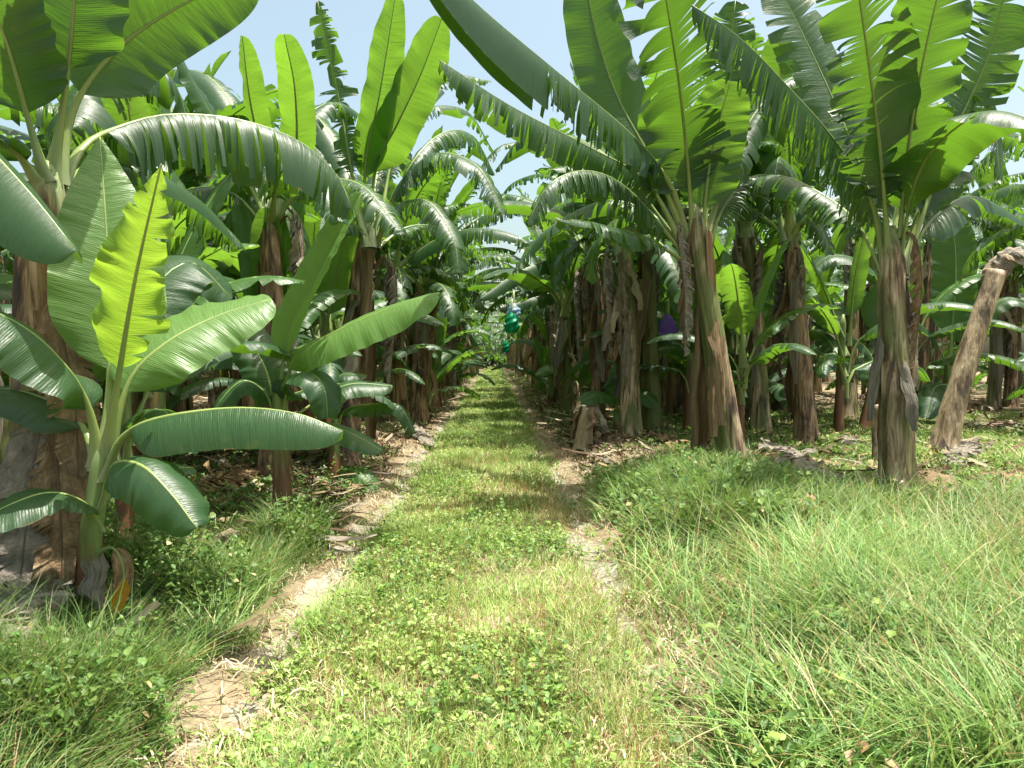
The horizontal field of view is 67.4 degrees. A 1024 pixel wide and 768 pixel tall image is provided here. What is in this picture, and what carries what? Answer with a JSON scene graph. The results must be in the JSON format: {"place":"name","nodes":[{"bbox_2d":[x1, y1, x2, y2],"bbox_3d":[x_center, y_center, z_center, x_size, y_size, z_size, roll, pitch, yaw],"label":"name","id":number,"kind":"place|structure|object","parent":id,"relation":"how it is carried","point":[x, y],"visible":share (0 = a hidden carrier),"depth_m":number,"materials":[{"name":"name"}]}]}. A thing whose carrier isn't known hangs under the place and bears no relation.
{"place":"outdoors","nodes":[
{"label":"outdoors","id":0,"kind":"place"},
{"bbox_2d":[178,378,478,756],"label":"dirt track","id":1,"kind":"structure","parent":0,"point":[250,708],"depth_m":4.83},
{"bbox_2d":[0,0,1023,357],"label":"sky","id":2,"kind":"structure","parent":0,"point":[538,24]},
{"bbox_2d":[99,360,1023,767],"bbox_3d":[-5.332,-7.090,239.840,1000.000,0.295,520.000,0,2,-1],"label":"ground","id":3,"kind":"structure","parent":0,"point":[211,680],"depth_m":4.42,"materials":[{"name":"soil"}]},
{"bbox_2d":[0,369,8,468],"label":"banana stump","id":4,"kind":"object","parent":3,"relation":"on","point":[4,436],"visible":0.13,"depth_m":6.40,"materials":[{"name":"brown plant"}]},
{"bbox_2d":[0,575,76,647],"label":"dead leaf","id":5,"kind":"object","parent":3,"relation":"on","point":[38,599],"visible":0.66,"depth_m":3.78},
{"bbox_2d":[0,154,82,263],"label":"banana plant","id":6,"kind":"object","parent":3,"relation":"on","point":[32,229],"visible":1,"depth_m":3.58,"materials":[{"name":"green plant"}]},
{"bbox_2d":[0,102,206,263],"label":"banana plant","id":7,"kind":"object","parent":3,"relation":"on","point":[44,114],"visible":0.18,"depth_m":6.70,"materials":[{"name":"green plant"}]},
{"bbox_2d":[0,95,299,458],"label":"banana sucker","id":8,"kind":"object","parent":3,"relation":"on","point":[214,201],"visible":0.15,"depth_m":7.09,"materials":[{"name":"green plant"}]},
{"bbox_2d":[0,151,304,536],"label":"banana sucker","id":9,"kind":"object","parent":3,"relation":"on","point":[129,420],"visible":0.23,"depth_m":5.62,"materials":[{"name":"green plant"}]},
{"bbox_2d":[0,68,306,407],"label":"banana plant","id":10,"kind":"object","parent":3,"relation":"on","point":[185,177],"visible":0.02,"depth_m":8.70,"materials":[{"name":"green plant"}]},
{"bbox_2d":[0,101,317,455],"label":"banana sucker","id":11,"kind":"object","parent":3,"relation":"on","point":[180,232],"visible":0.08,"depth_m":8.48,"materials":[{"name":"green plant"}]},
{"bbox_2d":[0,50,321,455],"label":"banana plant","id":12,"kind":"object","parent":3,"relation":"on","point":[237,108],"visible":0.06,"depth_m":9.46,"materials":[{"name":"green plant"}]},
{"bbox_2d":[89,363,238,415],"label":"banana sucker","id":13,"kind":"object","parent":3,"relation":"on","point":[234,367],"visible":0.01,"depth_m":9.10,"materials":[{"name":"green plant"}]},
{"bbox_2d":[0,136,342,625],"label":"banana sucker","id":14,"kind":"object","parent":3,"relation":"on","point":[126,313],"visible":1,"depth_m":3.87,"materials":[{"name":"green plant"}]},
{"bbox_2d":[76,84,275,413],"bbox_3d":[-5.026,-1.885,11.353,4.440,5.703,5.235,1,2,26],"label":"banana plant","id":15,"kind":"object","parent":3,"relation":"on","point":[186,404],"visible":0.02,"depth_m":11.49,"materials":[{"name":"green plant"}]},
{"bbox_2d":[0,0,357,590],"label":"banana plant","id":16,"kind":"object","parent":3,"relation":"on","point":[93,51],"visible":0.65,"depth_m":4.37,"materials":[{"name":"green plant"}]},
{"bbox_2d":[0,454,379,767],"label":"verge weeds","id":17,"kind":"object","parent":3,"relation":"on","point":[84,699],"visible":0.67,"depth_m":3.46,"materials":[{"name":"green plant"}]},
{"bbox_2d":[92,175,294,372],"bbox_3d":[-5.436,-1.338,11.025,3.765,4.718,3.779,2,3,42],"label":"banana sucker","id":18,"kind":"object","parent":3,"relation":"on","point":[227,271],"depth_m":10.89,"materials":[{"name":"green plant"}]},
{"bbox_2d":[188,455,260,493],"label":"dead leaf","id":19,"kind":"object","parent":3,"relation":"on","point":[238,474],"visible":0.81,"depth_m":7.72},
{"bbox_2d":[166,191,395,409],"bbox_3d":[-2.411,-0.550,8.462,2.247,3.250,2.643,1,2,30],"label":"banana sucker","id":20,"kind":"object","parent":3,"relation":"on","point":[248,228],"visible":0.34,"depth_m":8.48,"materials":[{"name":"green plant"}]},
{"bbox_2d":[199,114,362,406],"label":"banana plant","id":21,"kind":"object","parent":3,"relation":"on","point":[243,400],"visible":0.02,"depth_m":13.85,"materials":[{"name":"green plant"}]},
{"bbox_2d":[172,34,406,481],"bbox_3d":[-2.705,-1.506,8.657,2.765,5.149,5.596,-1,2,-27],"label":"banana plant","id":22,"kind":"object","parent":3,"relation":"on","point":[211,95],"visible":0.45,"depth_m":7.88,"materials":[{"name":"green plant"}]},
{"bbox_2d":[201,170,400,370],"bbox_3d":[-3.349,-1.277,10.623,3.493,4.587,3.407,0,2,-1],"label":"banana sucker","id":23,"kind":"object","parent":3,"relation":"on","point":[299,208],"visible":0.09,"depth_m":10.99,"materials":[{"name":"green plant"}]},
{"bbox_2d":[202,202,407,418],"bbox_3d":[-3.863,-1.451,13.775,3.842,4.716,3.635,0,2,-1],"label":"banana sucker","id":24,"kind":"object","parent":3,"relation":"on","point":[312,229],"visible":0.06,"depth_m":13.45,"materials":[{"name":"green plant"}]},
{"bbox_2d":[200,205,443,452],"bbox_3d":[-2.406,-0.689,10.309,3.098,3.449,3.210,0,2,-1],"label":"banana sucker","id":25,"kind":"object","parent":3,"relation":"on","point":[337,275],"visible":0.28,"depth_m":10.12,"materials":[{"name":"green plant"}]},
{"bbox_2d":[213,191,439,509],"bbox_3d":[-1.649,-0.190,6.667,2.112,2.901,1.074,0,2,-1],"label":"banana sucker","id":26,"kind":"object","parent":3,"relation":"on","point":[265,381],"visible":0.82,"depth_m":6.54,"materials":[{"name":"green plant"}]},
{"bbox_2d":[296,212,404,372],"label":"banana sucker","id":27,"kind":"object","parent":3,"relation":"on","point":[336,324],"visible":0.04,"depth_m":12.56,"materials":[{"name":"green plant"}]},
{"bbox_2d":[211,0,507,466],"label":"banana plant","id":28,"kind":"object","parent":3,"relation":"on","point":[401,95],"visible":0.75,"depth_m":9.60,"materials":[{"name":"green plant"}]},
{"bbox_2d":[328,372,414,492],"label":"banana sucker","id":29,"kind":"object","parent":3,"relation":"on","point":[401,414],"visible":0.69,"depth_m":8.81,"materials":[{"name":"green plant"}]},
{"bbox_2d":[374,300,453,384],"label":"banana sucker","id":30,"kind":"object","parent":3,"relation":"on","point":[404,351],"visible":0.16,"depth_m":15.38,"materials":[{"name":"green plant"}]},
{"bbox_2d":[407,422,435,445],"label":"dead leaf","id":31,"kind":"object","parent":3,"relation":"on","point":[425,438],"visible":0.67,"depth_m":13.60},
{"bbox_2d":[356,125,488,417],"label":"banana plant","id":32,"kind":"object","parent":3,"relation":"on","point":[410,340],"visible":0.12,"depth_m":18.69,"materials":[{"name":"green plant"}]},
{"bbox_2d":[376,322,478,376],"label":"banana sucker","id":33,"kind":"object","parent":3,"relation":"on","point":[445,357],"visible":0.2,"depth_m":19.76,"materials":[{"name":"green plant"}]},
{"bbox_2d":[376,320,488,412],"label":"banana sucker","id":34,"kind":"object","parent":3,"relation":"on","point":[441,375],"visible":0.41,"depth_m":18.63,"materials":[{"name":"green plant"}]},
{"bbox_2d":[372,214,499,299],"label":"banana plant","id":35,"kind":"object","parent":3,"relation":"on","point":[480,266],"visible":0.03,"depth_m":20.95,"materials":[{"name":"green plant"}]},
{"bbox_2d":[146,366,737,767],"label":"path grass","id":36,"kind":"structure","parent":3,"relation":"on","point":[493,425],"depth_m":3.82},
{"bbox_2d":[359,154,529,427],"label":"banana plant","id":37,"kind":"object","parent":3,"relation":"on","point":[396,249],"visible":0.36,"depth_m":15.44,"materials":[{"name":"green plant"}]},
{"bbox_2d":[375,155,519,423],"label":"banana plant","id":38,"kind":"object","parent":3,"relation":"on","point":[424,333],"visible":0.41,"depth_m":17.07,"materials":[{"name":"green plant"}]},
{"bbox_2d":[407,326,487,388],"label":"banana sucker","id":39,"kind":"object","parent":3,"relation":"on","point":[459,364],"visible":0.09,"depth_m":22.14,"materials":[{"name":"green plant"}]},
{"bbox_2d":[374,183,528,407],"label":"banana plant","id":40,"kind":"object","parent":3,"relation":"on","point":[471,287],"visible":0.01,"depth_m":21.68,"materials":[{"name":"green plant"}]},
{"bbox_2d":[402,171,515,365],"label":"banana plant","id":41,"kind":"object","parent":3,"relation":"on","point":[458,198],"visible":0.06,"depth_m":22.49,"materials":[{"name":"green plant"}]},
{"bbox_2d":[440,213,488,402],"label":"banana plant","id":42,"kind":"object","parent":3,"relation":"on","point":[481,311],"visible":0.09,"depth_m":24.21,"materials":[{"name":"brown plant"}]},
{"bbox_2d":[444,226,485,399],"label":"banana plant","id":43,"kind":"object","parent":3,"relation":"on","point":[447,377],"visible":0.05,"depth_m":26.31,"materials":[{"name":"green plant"}]},
{"bbox_2d":[453,335,495,385],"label":"banana sucker","id":44,"kind":"object","parent":3,"relation":"on","point":[460,370],"visible":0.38,"depth_m":27.91,"materials":[{"name":"green plant"}]},
{"bbox_2d":[455,289,498,346],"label":"banana plant","id":45,"kind":"object","parent":3,"relation":"on","point":[473,341],"visible":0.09,"depth_m":26.88,"materials":[{"name":"green plant"}]},
{"bbox_2d":[0,261,1023,394],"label":"distant plantation","id":46,"kind":"object","parent":3,"relation":"on","point":[492,360],"visible":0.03,"depth_m":34.96,"materials":[{"name":"green plant"}]},
{"bbox_2d":[485,261,538,390],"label":"banana plant","id":47,"kind":"object","parent":3,"relation":"on","point":[532,353],"visible":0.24,"depth_m":32.59,"materials":[{"name":"brown plant"}]},
{"bbox_2d":[6,373,1023,767],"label":"leaf litter","id":48,"kind":"object","parent":3,"relation":"on","point":[540,409],"visible":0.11,"depth_m":7.60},
{"bbox_2d":[477,245,553,351],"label":"banana plant","id":49,"kind":"object","parent":3,"relation":"on","point":[547,318],"visible":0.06,"depth_m":26.75,"materials":[{"name":"green plant"}]},
{"bbox_2d":[465,199,573,402],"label":"banana plant","id":50,"kind":"object","parent":3,"relation":"on","point":[536,230],"visible":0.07,"depth_m":21.56,"materials":[{"name":"green plant"}]},
{"bbox_2d":[496,291,549,391],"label":"banana plant","id":51,"kind":"object","parent":3,"relation":"on","point":[541,339],"visible":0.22,"depth_m":30.66,"materials":[{"name":"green plant"}]},
{"bbox_2d":[490,337,577,403],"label":"banana sucker","id":52,"kind":"object","parent":3,"relation":"on","point":[543,358],"visible":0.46,"depth_m":22.51,"materials":[{"name":"green plant"}]},
{"bbox_2d":[488,187,581,395],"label":"banana plant","id":53,"kind":"object","parent":3,"relation":"on","point":[573,337],"visible":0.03,"depth_m":23.78,"materials":[{"name":"brown plant"}]},
{"bbox_2d":[474,61,613,406],"bbox_3d":[1.497,-3.829,19.743,4.898,9.028,4.792,0,2,-1],"label":"banana plant","id":54,"kind":"object","parent":3,"relation":"on","point":[507,285],"visible":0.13,"depth_m":19.04,"materials":[{"name":"green plant"}]},
{"bbox_2d":[509,314,579,352],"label":"banana sucker","id":55,"kind":"object","parent":3,"relation":"on","point":[540,321],"visible":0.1,"depth_m":28.63,"materials":[{"name":"green plant"}]},
{"bbox_2d":[479,216,616,401],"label":"banana plant","id":56,"kind":"object","parent":3,"relation":"on","point":[555,394],"visible":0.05,"depth_m":22.79,"materials":[{"name":"green plant"}]},
{"bbox_2d":[463,182,635,413],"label":"banana plant","id":57,"kind":"object","parent":3,"relation":"on","point":[561,356],"visible":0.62,"depth_m":18.07,"materials":[{"name":"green plant"}]},
{"bbox_2d":[107,371,1023,535],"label":"undergrowth","id":58,"kind":"object","parent":3,"relation":"on","point":[754,436],"visible":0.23,"depth_m":10.22,"materials":[{"name":"green plant"}]},
{"bbox_2d":[519,254,615,337],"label":"banana plant","id":59,"kind":"object","parent":3,"relation":"on","point":[530,316],"visible":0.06,"depth_m":27.09,"materials":[{"name":"green plant"}]},
{"bbox_2d":[535,317,606,391],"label":"banana sucker","id":60,"kind":"object","parent":3,"relation":"on","point":[583,378],"visible":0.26,"depth_m":19.79,"materials":[{"name":"green plant"}]},
{"bbox_2d":[565,381,580,414],"bbox_3d":[1.459,0.330,18.017,0.399,0.826,0.305,2,3,38],"label":"banana stump","id":61,"kind":"object","parent":3,"relation":"on","point":[576,404],"visible":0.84,"depth_m":17.94,"materials":[{"name":"brown plant"}]},
{"bbox_2d":[478,118,685,418],"bbox_3d":[1.475,-2.248,16.182,4.441,6.126,4.686,0,2,-1],"label":"banana plant","id":62,"kind":"object","parent":3,"relation":"on","point":[593,303],"visible":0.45,"depth_m":15.96,"materials":[{"name":"brown plant"}]},
{"bbox_2d":[504,299,519,332],"bbox_3d":[0.000,-1.375,15.499,0.324,0.692,0.321,0,2,-1],"label":"bunch bag","id":63,"kind":"object","parent":62,"relation":"hanging from","point":[511,325],"visible":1,"depth_m":15.42,"materials":[{"name":"green plastic"}]},
{"bbox_2d":[569,406,608,453],"bbox_3d":[1.170,0.735,12.069,0.541,0.762,0.520,-2,3,-39],"label":"banana stump","id":64,"kind":"object","parent":3,"relation":"on","point":[584,426],"visible":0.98,"depth_m":11.95,"materials":[{"name":"brown plant"}]},
{"bbox_2d":[456,69,768,437],"bbox_3d":[1.466,-2.129,12.903,4.886,6.137,5.229,0,2,-1],"label":"banana plant","id":65,"kind":"object","parent":3,"relation":"on","point":[620,330],"visible":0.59,"depth_m":12.66,"materials":[{"name":"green plant"}]},
{"bbox_2d":[577,363,659,431],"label":"banana sucker","id":66,"kind":"object","parent":3,"relation":"on","point":[648,399],"visible":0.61,"depth_m":13.39,"materials":[{"name":"green plant"}]},
{"bbox_2d":[563,268,681,381],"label":"banana sucker","id":67,"kind":"object","parent":3,"relation":"on","point":[576,368],"visible":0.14,"depth_m":16.63,"materials":[{"name":"green plant"}]},
{"bbox_2d":[429,0,818,461],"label":"banana plant","id":68,"kind":"object","parent":3,"relation":"on","point":[712,133],"visible":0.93,"depth_m":7.95,"materials":[{"name":"green plant"}]},
{"bbox_2d":[534,69,784,429],"bbox_3d":[2.823,-2.364,13.535,4.961,6.543,4.656,0,2,-1],"label":"banana plant","id":69,"kind":"object","parent":3,"relation":"on","point":[646,273],"visible":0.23,"depth_m":13.57,"materials":[{"name":"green plant"}]},
{"bbox_2d":[659,300,678,334],"bbox_3d":[2.684,-1.138,13.203,0.336,0.610,0.332,0,2,-1],"label":"bunch bag","id":70,"kind":"object","parent":69,"relation":"hanging from","point":[667,324],"visible":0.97,"depth_m":13.12,"materials":[{"name":"purple plastic"}]},
{"bbox_2d":[602,237,738,429],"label":"banana sucker","id":71,"kind":"object","parent":3,"relation":"on","point":[687,420],"visible":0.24,"depth_m":13.45,"materials":[{"name":"green plant"}]},
{"bbox_2d":[581,223,765,412],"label":"banana plant","id":72,"kind":"object","parent":3,"relation":"on","point":[678,389],"visible":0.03,"depth_m":17.70,"materials":[{"name":"brown plant"}]},
{"bbox_2d":[617,225,730,407],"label":"banana plant","id":73,"kind":"object","parent":3,"relation":"on","point":[662,361],"visible":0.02,"depth_m":19.56,"materials":[{"name":"brown plant"}]},
{"bbox_2d":[640,430,713,444],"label":"dead leaf","id":74,"kind":"object","parent":3,"relation":"on","point":[664,437],"visible":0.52,"depth_m":11.67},
{"bbox_2d":[596,210,774,368],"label":"banana sucker","id":75,"kind":"object","parent":3,"relation":"on","point":[677,351],"visible":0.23,"depth_m":14.85,"materials":[{"name":"green plant"}]},
{"bbox_2d":[664,294,720,413],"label":"banana sucker","id":76,"kind":"object","parent":3,"relation":"on","point":[669,395],"visible":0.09,"depth_m":17.47,"materials":[{"name":"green plant"}]},
{"bbox_2d":[633,197,822,393],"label":"banana plant","id":77,"kind":"object","parent":3,"relation":"on","point":[718,247],"visible":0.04,"depth_m":15.37,"materials":[{"name":"green plant"}]},
{"bbox_2d":[647,240,839,440],"bbox_3d":[3.241,-0.554,11.197,2.532,3.068,2.608,1,2,32],"label":"banana sucker","id":78,"kind":"object","parent":3,"relation":"on","point":[738,299],"visible":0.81,"depth_m":11.05,"materials":[{"name":"green plant"}]},
{"bbox_2d":[678,310,817,419],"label":"banana sucker","id":79,"kind":"object","parent":3,"relation":"on","point":[773,386],"visible":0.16,"depth_m":14.70,"materials":[{"name":"green plant"}]},
{"bbox_2d":[681,32,843,434],"bbox_3d":[4.279,-2.276,13.364,4.424,6.387,4.774,2,3,44],"label":"banana plant","id":80,"kind":"object","parent":3,"relation":"on","point":[750,261],"visible":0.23,"depth_m":13.08,"materials":[{"name":"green plant"}]},
{"bbox_2d":[537,405,1023,767],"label":"tall grass","id":81,"kind":"structure","parent":3,"relation":"on","point":[882,566],"depth_m":3.80,"materials":[{"name":"plant"}]},
{"bbox_2d":[647,39,943,444],"bbox_3d":[4.113,-2.135,11.648,5.000,6.260,4.230,-2,3,-42],"label":"banana plant","id":82,"kind":"object","parent":3,"relation":"on","point":[787,283],"visible":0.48,"depth_m":11.44,"materials":[{"name":"green plant"}]},
{"bbox_2d":[758,437,846,483],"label":"dead leaf","id":83,"kind":"object","parent":3,"relation":"on","point":[792,451],"visible":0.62,"depth_m":8.95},
{"bbox_2d":[729,175,883,410],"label":"banana plant","id":84,"kind":"object","parent":3,"relation":"on","point":[775,405],"visible":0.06,"depth_m":18.20,"materials":[{"name":"brown plant"}]},
{"bbox_2d":[755,223,860,418],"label":"banana sucker","id":85,"kind":"object","parent":3,"relation":"on","point":[840,243],"visible":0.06,"depth_m":15.32,"materials":[{"name":"green plant"}]},
{"bbox_2d":[805,230,843,401],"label":"banana plant","id":86,"kind":"object","parent":3,"relation":"on","point":[831,289],"visible":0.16,"depth_m":22.76,"materials":[{"name":"brown plant"}]},
{"bbox_2d":[805,254,877,430],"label":"banana sucker","id":87,"kind":"object","parent":3,"relation":"on","point":[868,305],"visible":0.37,"depth_m":13.53,"materials":[{"name":"green plant"}]},
{"bbox_2d":[691,0,1023,488],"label":"banana plant","id":88,"kind":"object","parent":3,"relation":"on","point":[881,137],"visible":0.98,"depth_m":7.46,"materials":[{"name":"green plant"}]},
{"bbox_2d":[871,404,877,462],"bbox_3d":[4.545,0.660,9.487,0.257,0.816,0.238,0,2,-1],"label":"banana stump","id":89,"kind":"object","parent":3,"relation":"on","point":[874,439],"visible":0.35,"depth_m":9.45,"materials":[{"name":"beige plant"}]},
{"bbox_2d":[801,186,956,404],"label":"banana plant","id":90,"kind":"object","parent":3,"relation":"on","point":[873,267],"visible":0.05,"depth_m":19.93,"materials":[{"name":"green plant"}]},
{"bbox_2d":[824,329,943,390],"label":"banana sucker","id":91,"kind":"object","parent":3,"relation":"on","point":[830,386],"visible":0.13,"depth_m":19.85,"materials":[{"name":"green plant"}]},
{"bbox_2d":[800,222,972,434],"bbox_3d":[5.781,-0.925,13.231,3.169,3.734,3.160,0,2,-1],"label":"banana sucker","id":92,"kind":"object","parent":3,"relation":"on","point":[830,319],"visible":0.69,"depth_m":12.79,"materials":[{"name":"green plant"}]},
{"bbox_2d":[806,166,981,419],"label":"banana plant","id":93,"kind":"object","parent":3,"relation":"on","point":[851,405],"visible":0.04,"depth_m":15.70,"materials":[{"name":"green plant"}]},
{"bbox_2d":[871,462,965,494],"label":"dead leaf","id":94,"kind":"object","parent":3,"relation":"on","point":[933,472],"visible":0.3,"depth_m":7.68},
{"bbox_2d":[825,224,1023,390],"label":"banana sucker","id":95,"kind":"object","parent":3,"relation":"on","point":[946,295],"visible":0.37,"depth_m":14.44,"materials":[{"name":"green plant"}]},
{"bbox_2d":[875,207,1023,419],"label":"banana sucker","id":96,"kind":"object","parent":3,"relation":"on","point":[950,256],"visible":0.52,"depth_m":14.89,"materials":[{"name":"green plant"}]},
{"bbox_2d":[892,139,1023,396],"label":"banana plant","id":97,"kind":"object","parent":3,"relation":"on","point":[1007,239],"visible":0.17,"depth_m":17.50,"materials":[{"name":"brown plant"}]},
{"bbox_2d":[932,337,988,382],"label":"banana sucker","id":98,"kind":"object","parent":3,"relation":"on","point":[938,372],"visible":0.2,"depth_m":22.33,"materials":[{"name":"green plant"}]},
{"bbox_2d":[942,437,984,465],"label":"dead leaf","id":99,"kind":"object","parent":3,"relation":"on","point":[963,450],"visible":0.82,"depth_m":9.82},
{"bbox_2d":[920,152,1023,409],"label":"banana plant","id":100,"kind":"object","parent":3,"relation":"on","point":[995,380],"visible":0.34,"depth_m":19.12,"materials":[{"name":"green plant"}]},
{"bbox_2d":[922,190,1023,407],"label":"banana plant","id":101,"kind":"object","parent":3,"relation":"on","point":[1010,381],"visible":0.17,"depth_m":20.07,"materials":[{"name":"brown plant"}]},
{"bbox_2d":[924,247,1023,451],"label":"cut banana stem","id":102,"kind":"object","parent":3,"relation":"on","point":[996,272],"visible":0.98,"depth_m":10.39,"materials":[{"name":"beige plant"}]},
{"bbox_2d":[957,86,1023,282],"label":"banana plant","id":103,"kind":"object","parent":3,"relation":"on","point":[1005,193],"visible":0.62,"depth_m":13.57,"materials":[{"name":"green plant"}]},
{"bbox_2d":[963,193,1023,249],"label":"banana plant","id":104,"kind":"object","parent":3,"relation":"on","point":[1019,243],"visible":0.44,"depth_m":17.72,"materials":[{"name":"green plant"}]},
{"bbox_2d":[975,183,1023,399],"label":"banana plant","id":105,"kind":"object","parent":3,"relation":"on","point":[1020,378],"visible":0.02,"depth_m":22.36,"materials":[{"name":"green plant"}]},
{"bbox_2d":[504,373,679,691],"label":"dirt track","id":106,"kind":"structure","parent":0,"point":[602,575],"depth_m":5.81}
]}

